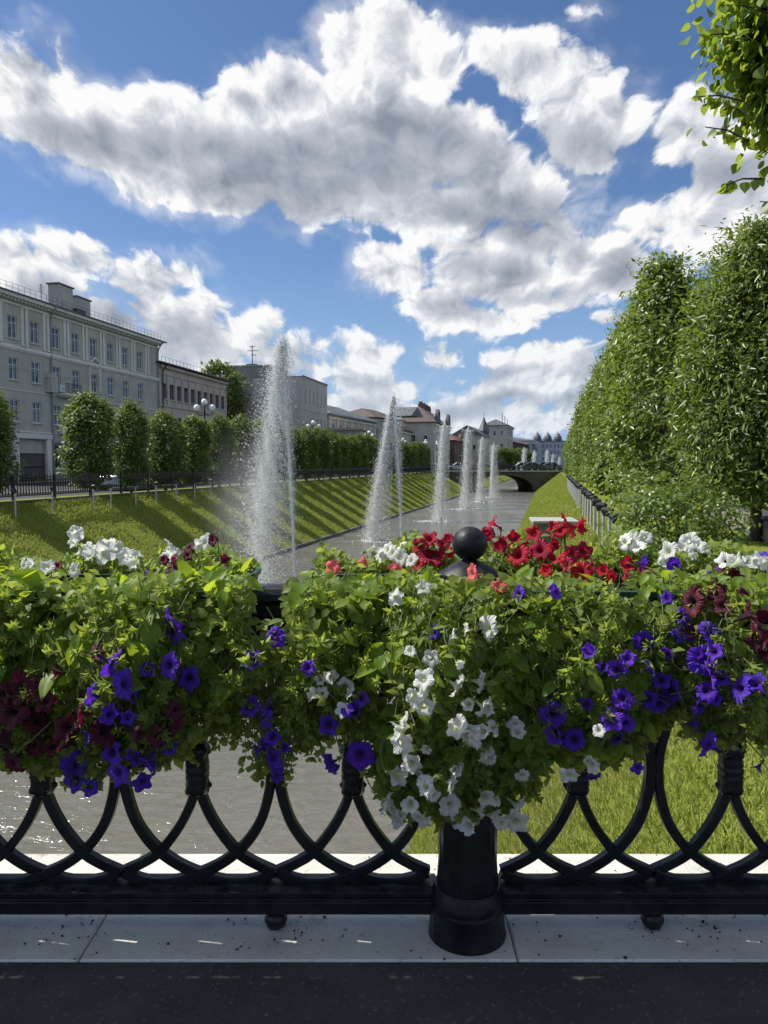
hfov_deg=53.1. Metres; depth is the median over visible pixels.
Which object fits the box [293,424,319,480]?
clipped tree
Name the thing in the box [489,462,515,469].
parked car
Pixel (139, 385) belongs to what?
window
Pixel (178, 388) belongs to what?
window
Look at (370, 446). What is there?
clipped tree
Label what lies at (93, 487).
floodlight pole
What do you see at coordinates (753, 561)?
petunia plant
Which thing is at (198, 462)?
clipped tree
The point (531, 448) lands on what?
house
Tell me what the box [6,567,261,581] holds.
planter box
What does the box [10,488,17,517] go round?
floodlight pole
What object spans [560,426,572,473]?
leafy tree
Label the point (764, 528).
plinth
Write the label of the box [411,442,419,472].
clipped tree
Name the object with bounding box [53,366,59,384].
window
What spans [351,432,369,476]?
clipped tree
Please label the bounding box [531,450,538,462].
fountain
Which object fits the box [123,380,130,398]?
window
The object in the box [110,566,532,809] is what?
trailing plant
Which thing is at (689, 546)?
petunia plant
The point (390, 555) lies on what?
petunia plant
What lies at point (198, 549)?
petunia plant
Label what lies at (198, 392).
window
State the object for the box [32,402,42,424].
window
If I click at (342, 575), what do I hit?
planter box
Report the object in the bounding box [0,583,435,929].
iron railing
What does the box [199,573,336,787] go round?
petunia plant
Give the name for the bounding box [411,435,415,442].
window
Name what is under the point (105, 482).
parked car
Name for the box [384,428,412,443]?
house
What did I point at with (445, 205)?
sky
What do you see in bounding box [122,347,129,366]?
window
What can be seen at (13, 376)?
window
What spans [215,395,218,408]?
window
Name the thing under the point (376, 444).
clipped tree
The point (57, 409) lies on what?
window
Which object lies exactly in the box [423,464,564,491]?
arched bridge
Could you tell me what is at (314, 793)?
water
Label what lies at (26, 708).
petunia plant
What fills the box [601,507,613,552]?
floodlight pole
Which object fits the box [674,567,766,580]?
planter box
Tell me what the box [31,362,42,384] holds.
window
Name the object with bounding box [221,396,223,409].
window
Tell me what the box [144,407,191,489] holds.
clipped tree
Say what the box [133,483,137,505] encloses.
floodlight pole
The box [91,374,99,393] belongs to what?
window
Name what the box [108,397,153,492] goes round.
clipped tree
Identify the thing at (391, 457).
clipped tree
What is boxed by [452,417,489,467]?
house
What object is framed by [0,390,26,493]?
clipped tree
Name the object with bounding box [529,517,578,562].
concrete box
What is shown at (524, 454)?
fountain
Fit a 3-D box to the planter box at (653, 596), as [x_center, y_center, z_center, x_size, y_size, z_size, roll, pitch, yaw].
[0.530,0.309,2.305,0.760,0.174,0.182,0,4,0]
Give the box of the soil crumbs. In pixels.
[8,855,765,960]
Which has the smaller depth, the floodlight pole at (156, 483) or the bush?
the bush
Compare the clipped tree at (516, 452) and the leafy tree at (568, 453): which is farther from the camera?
the clipped tree at (516, 452)
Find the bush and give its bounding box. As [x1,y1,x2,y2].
[596,469,763,563]
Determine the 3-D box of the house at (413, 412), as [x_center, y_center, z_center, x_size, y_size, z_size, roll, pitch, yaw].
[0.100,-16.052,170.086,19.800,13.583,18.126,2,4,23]
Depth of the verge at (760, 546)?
17.76 m
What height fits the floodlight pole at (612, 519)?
1.032 m
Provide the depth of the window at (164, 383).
85.66 m
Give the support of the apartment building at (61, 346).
on the ground at (765, 512)
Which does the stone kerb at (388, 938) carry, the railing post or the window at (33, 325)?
the railing post
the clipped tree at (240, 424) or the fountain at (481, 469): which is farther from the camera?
the fountain at (481, 469)
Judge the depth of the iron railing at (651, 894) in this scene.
2.47 m
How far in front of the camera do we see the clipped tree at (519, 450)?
228.31 m
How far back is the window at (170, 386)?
87.35 m
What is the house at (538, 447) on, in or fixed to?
on the ground at (765, 512)
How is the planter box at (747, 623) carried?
attached to the iron railing at (651, 894)
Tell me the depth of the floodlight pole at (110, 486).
34.72 m
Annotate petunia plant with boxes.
[0,525,163,580]
[0,568,217,788]
[21,564,243,796]
[55,532,263,581]
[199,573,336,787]
[276,570,453,812]
[311,536,507,592]
[344,567,605,835]
[391,511,652,582]
[499,571,709,812]
[614,525,710,573]
[626,551,767,775]
[650,560,767,750]
[697,538,767,580]
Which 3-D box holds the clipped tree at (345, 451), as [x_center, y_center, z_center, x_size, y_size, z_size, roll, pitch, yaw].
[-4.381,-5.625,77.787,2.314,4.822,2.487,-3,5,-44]
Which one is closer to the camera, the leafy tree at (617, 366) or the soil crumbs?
the soil crumbs
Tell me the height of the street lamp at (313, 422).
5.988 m
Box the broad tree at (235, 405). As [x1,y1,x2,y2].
[200,358,251,439]
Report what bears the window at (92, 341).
in the apartment building at (61, 346)
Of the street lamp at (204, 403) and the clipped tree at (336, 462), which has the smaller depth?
the street lamp at (204, 403)
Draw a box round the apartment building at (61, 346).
[0,279,166,482]
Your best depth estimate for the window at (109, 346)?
74.12 m
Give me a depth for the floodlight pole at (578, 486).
30.25 m
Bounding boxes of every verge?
[0,472,418,502]
[561,472,767,566]
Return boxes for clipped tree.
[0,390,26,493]
[52,388,120,495]
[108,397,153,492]
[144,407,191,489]
[173,412,216,487]
[206,412,237,486]
[225,413,260,484]
[248,419,277,482]
[270,425,292,482]
[284,427,310,480]
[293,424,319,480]
[307,425,335,479]
[319,428,346,478]
[332,433,351,477]
[342,433,361,477]
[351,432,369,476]
[361,432,375,476]
[371,437,382,471]
[386,441,396,474]
[390,437,403,474]
[398,440,406,466]
[402,440,412,473]
[402,443,417,473]
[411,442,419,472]
[414,440,425,465]
[420,442,428,472]
[424,444,430,471]
[496,446,516,469]
[508,448,520,464]
[516,447,528,462]
[526,449,532,461]
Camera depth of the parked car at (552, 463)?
133.95 m
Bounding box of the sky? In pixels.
[0,0,767,469]
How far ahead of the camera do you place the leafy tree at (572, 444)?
63.89 m
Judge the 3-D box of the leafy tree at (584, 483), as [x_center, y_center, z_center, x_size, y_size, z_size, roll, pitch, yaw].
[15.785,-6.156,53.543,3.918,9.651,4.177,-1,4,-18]
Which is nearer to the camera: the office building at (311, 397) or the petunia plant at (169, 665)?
the petunia plant at (169, 665)
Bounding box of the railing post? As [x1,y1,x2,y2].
[428,526,505,955]
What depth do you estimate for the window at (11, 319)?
60.06 m
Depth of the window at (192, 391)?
92.98 m
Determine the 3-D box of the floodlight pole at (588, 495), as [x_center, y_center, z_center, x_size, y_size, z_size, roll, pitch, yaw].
[5.910,-0.034,22.031,0.245,1.031,0.259,-2,4,-25]
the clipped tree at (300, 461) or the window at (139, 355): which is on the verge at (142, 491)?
the clipped tree at (300, 461)
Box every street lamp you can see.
[194,399,214,483]
[306,420,320,428]
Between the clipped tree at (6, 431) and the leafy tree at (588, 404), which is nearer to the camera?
the clipped tree at (6, 431)
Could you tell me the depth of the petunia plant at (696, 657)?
2.04 m
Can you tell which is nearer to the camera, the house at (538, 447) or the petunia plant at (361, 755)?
the petunia plant at (361, 755)
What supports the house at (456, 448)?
on the ground at (765, 512)
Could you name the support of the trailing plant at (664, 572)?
hanging from the iron railing at (651, 894)
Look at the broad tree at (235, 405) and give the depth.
109.80 m
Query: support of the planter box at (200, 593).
attached to the iron railing at (275, 894)
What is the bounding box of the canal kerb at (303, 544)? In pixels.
[241,490,475,561]
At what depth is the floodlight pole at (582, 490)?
25.46 m
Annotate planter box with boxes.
[0,582,233,631]
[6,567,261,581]
[312,591,420,635]
[315,567,405,577]
[459,582,679,646]
[499,567,656,581]
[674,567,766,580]
[699,583,750,640]
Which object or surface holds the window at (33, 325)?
in the apartment building at (61, 346)
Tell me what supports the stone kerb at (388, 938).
on the bridge wall
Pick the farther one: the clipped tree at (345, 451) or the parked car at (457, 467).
the parked car at (457, 467)
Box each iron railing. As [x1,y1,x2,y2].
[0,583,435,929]
[498,652,767,929]
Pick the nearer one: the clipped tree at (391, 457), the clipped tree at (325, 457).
the clipped tree at (325, 457)
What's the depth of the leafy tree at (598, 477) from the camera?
37.28 m
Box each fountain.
[203,327,309,582]
[351,392,408,542]
[419,419,454,522]
[449,426,487,510]
[473,437,496,502]
[480,442,502,497]
[515,448,527,484]
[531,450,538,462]
[544,450,550,469]
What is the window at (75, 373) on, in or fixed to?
in the apartment building at (61, 346)
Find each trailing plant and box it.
[0,557,264,745]
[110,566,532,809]
[437,564,730,774]
[633,558,767,749]
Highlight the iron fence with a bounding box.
[0,466,430,500]
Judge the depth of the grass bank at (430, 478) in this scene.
39.42 m
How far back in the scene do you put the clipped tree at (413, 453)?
111.85 m
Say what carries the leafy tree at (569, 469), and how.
on the verge at (760, 546)
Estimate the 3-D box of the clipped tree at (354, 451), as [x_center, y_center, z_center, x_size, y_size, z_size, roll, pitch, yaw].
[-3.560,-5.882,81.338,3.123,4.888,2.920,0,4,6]
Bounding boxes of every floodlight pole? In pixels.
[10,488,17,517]
[50,487,53,513]
[91,485,96,509]
[107,484,112,507]
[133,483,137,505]
[154,482,158,503]
[575,483,579,507]
[576,484,582,510]
[580,487,586,515]
[581,489,587,517]
[583,490,590,523]
[585,493,594,528]
[589,495,597,534]
[592,499,601,537]
[596,502,606,545]
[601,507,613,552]
[608,513,621,559]
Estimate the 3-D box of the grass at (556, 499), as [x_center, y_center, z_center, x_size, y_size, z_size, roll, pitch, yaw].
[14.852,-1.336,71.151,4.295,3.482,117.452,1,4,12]
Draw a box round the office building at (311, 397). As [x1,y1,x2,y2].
[226,345,327,462]
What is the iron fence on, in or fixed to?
on the plinth at (71, 498)
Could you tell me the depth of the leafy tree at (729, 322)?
14.88 m
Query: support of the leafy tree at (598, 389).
on the verge at (760, 546)
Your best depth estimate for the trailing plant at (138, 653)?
2.11 m
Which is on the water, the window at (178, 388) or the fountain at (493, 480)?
the fountain at (493, 480)
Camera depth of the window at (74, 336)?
68.40 m
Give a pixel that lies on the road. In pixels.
(383, 992)
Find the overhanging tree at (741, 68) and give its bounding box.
[678,0,767,213]
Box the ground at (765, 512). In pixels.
[0,464,767,519]
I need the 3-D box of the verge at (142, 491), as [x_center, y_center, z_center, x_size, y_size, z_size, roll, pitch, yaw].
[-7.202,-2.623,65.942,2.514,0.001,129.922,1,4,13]
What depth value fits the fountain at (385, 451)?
48.75 m
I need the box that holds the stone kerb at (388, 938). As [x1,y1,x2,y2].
[0,854,767,961]
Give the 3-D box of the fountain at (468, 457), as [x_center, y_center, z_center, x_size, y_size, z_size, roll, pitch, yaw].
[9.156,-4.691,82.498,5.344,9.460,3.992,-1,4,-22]
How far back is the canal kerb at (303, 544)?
52.54 m
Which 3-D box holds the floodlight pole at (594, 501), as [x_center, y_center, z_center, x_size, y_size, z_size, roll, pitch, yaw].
[5.121,0.195,18.515,0.259,1.031,0.245,1,4,15]
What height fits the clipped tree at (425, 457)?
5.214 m
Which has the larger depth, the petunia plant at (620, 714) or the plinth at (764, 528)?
the plinth at (764, 528)
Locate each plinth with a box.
[0,472,433,504]
[686,505,767,542]
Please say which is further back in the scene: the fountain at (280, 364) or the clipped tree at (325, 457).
the clipped tree at (325, 457)
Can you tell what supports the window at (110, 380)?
in the apartment building at (61, 346)
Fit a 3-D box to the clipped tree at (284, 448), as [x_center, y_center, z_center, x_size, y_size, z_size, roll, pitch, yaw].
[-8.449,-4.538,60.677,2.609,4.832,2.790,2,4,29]
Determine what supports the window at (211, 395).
in the house at (183, 391)
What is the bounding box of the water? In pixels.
[0,479,534,854]
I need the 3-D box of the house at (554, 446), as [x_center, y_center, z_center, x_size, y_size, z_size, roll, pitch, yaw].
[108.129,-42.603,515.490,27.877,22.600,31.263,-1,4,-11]
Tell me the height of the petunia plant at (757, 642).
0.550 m
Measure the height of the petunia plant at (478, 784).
0.812 m
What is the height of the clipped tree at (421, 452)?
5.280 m
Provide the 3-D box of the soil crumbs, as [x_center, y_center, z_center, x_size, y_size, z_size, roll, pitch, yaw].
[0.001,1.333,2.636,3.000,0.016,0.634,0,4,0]
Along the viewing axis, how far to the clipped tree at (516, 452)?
213.22 m
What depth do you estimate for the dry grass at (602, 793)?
6.23 m
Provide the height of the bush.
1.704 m
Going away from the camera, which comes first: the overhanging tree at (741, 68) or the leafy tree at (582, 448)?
the overhanging tree at (741, 68)
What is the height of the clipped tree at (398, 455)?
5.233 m
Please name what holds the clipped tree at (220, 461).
on the verge at (142, 491)
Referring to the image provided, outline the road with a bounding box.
[0,962,767,1023]
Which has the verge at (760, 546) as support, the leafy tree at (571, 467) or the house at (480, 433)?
the leafy tree at (571, 467)
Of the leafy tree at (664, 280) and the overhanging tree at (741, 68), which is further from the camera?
the leafy tree at (664, 280)
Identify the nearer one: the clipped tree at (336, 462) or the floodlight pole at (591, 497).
the floodlight pole at (591, 497)
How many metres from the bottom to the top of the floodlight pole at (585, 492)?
1.031 m
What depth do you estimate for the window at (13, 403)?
60.55 m
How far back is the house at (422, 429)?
180.13 m
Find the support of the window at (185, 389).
in the house at (183, 391)
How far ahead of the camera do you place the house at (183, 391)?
91.46 m
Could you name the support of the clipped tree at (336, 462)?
on the verge at (142, 491)
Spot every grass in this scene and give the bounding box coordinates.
[405,664,766,853]
[514,473,614,565]
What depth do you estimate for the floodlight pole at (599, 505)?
16.72 m
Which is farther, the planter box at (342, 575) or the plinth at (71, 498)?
the plinth at (71, 498)
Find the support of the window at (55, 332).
in the apartment building at (61, 346)
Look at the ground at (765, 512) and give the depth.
46.42 m
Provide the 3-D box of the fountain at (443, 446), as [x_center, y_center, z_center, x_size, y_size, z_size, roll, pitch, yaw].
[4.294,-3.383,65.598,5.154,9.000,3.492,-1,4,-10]
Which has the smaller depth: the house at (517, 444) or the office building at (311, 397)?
the office building at (311, 397)
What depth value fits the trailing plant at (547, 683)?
2.11 m
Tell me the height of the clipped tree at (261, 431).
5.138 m
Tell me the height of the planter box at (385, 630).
0.174 m
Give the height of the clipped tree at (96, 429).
5.301 m
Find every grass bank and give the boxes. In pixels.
[0,468,511,563]
[410,469,767,853]
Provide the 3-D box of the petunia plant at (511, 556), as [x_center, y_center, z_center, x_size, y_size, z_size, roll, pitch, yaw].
[0.486,0.128,2.571,0.935,0.259,0.558,0,4,0]
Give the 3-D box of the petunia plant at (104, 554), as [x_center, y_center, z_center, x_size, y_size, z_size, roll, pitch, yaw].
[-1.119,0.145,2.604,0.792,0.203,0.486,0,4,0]
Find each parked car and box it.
[96,465,154,490]
[447,462,470,469]
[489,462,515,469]
[512,462,531,469]
[521,462,546,469]
[544,462,562,469]
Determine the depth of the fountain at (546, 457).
191.38 m
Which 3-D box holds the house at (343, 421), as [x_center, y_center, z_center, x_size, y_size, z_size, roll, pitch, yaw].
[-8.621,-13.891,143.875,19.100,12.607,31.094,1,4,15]
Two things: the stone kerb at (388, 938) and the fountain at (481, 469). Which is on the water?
the fountain at (481, 469)
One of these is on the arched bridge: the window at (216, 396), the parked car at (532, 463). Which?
the parked car at (532, 463)
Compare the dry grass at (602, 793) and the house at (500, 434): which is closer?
the dry grass at (602, 793)
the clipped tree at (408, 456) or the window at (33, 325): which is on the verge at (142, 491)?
the clipped tree at (408, 456)
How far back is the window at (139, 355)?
79.84 m
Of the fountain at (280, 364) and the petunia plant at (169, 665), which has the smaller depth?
the petunia plant at (169, 665)
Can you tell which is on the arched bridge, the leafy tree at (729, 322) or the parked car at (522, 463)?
the parked car at (522, 463)
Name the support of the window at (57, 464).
in the apartment building at (61, 346)
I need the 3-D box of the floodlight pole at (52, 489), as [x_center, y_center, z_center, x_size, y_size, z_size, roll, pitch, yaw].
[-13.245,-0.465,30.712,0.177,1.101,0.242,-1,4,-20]
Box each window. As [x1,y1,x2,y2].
[7,314,19,340]
[9,357,19,381]
[10,399,21,422]
[30,321,41,345]
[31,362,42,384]
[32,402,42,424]
[52,327,61,350]
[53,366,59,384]
[54,405,61,425]
[55,442,64,469]
[71,333,80,354]
[72,370,81,390]
[90,338,98,359]
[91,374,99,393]
[107,343,113,362]
[107,377,115,396]
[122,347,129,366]
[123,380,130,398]
[137,351,143,370]
[138,383,142,400]
[162,383,167,399]
[169,384,174,400]
[177,386,182,402]
[184,388,189,403]
[191,389,195,404]
[197,391,201,405]
[210,394,212,404]
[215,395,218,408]
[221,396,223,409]
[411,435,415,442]
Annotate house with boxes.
[156,356,232,467]
[327,405,379,439]
[350,407,422,440]
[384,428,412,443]
[401,401,451,469]
[450,434,462,464]
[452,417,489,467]
[487,413,514,464]
[513,437,541,463]
[513,439,530,450]
[526,443,534,456]
[533,431,564,464]
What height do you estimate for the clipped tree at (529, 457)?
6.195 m
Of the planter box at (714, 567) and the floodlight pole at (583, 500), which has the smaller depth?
the planter box at (714, 567)
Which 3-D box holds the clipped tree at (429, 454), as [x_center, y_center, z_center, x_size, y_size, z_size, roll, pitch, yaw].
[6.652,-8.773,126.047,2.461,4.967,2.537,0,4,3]
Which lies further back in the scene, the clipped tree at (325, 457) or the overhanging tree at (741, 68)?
the clipped tree at (325, 457)
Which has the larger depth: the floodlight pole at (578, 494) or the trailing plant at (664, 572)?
the floodlight pole at (578, 494)
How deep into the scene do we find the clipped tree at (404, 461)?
105.07 m
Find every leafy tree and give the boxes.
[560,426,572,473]
[565,383,588,481]
[565,392,582,477]
[565,438,571,463]
[566,412,578,476]
[575,354,605,487]
[577,357,607,484]
[577,364,599,482]
[582,306,656,495]
[583,326,643,472]
[585,246,715,518]
[593,283,682,502]
[638,204,767,540]
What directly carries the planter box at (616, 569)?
attached to the iron railing at (651, 894)
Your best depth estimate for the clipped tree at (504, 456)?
198.30 m

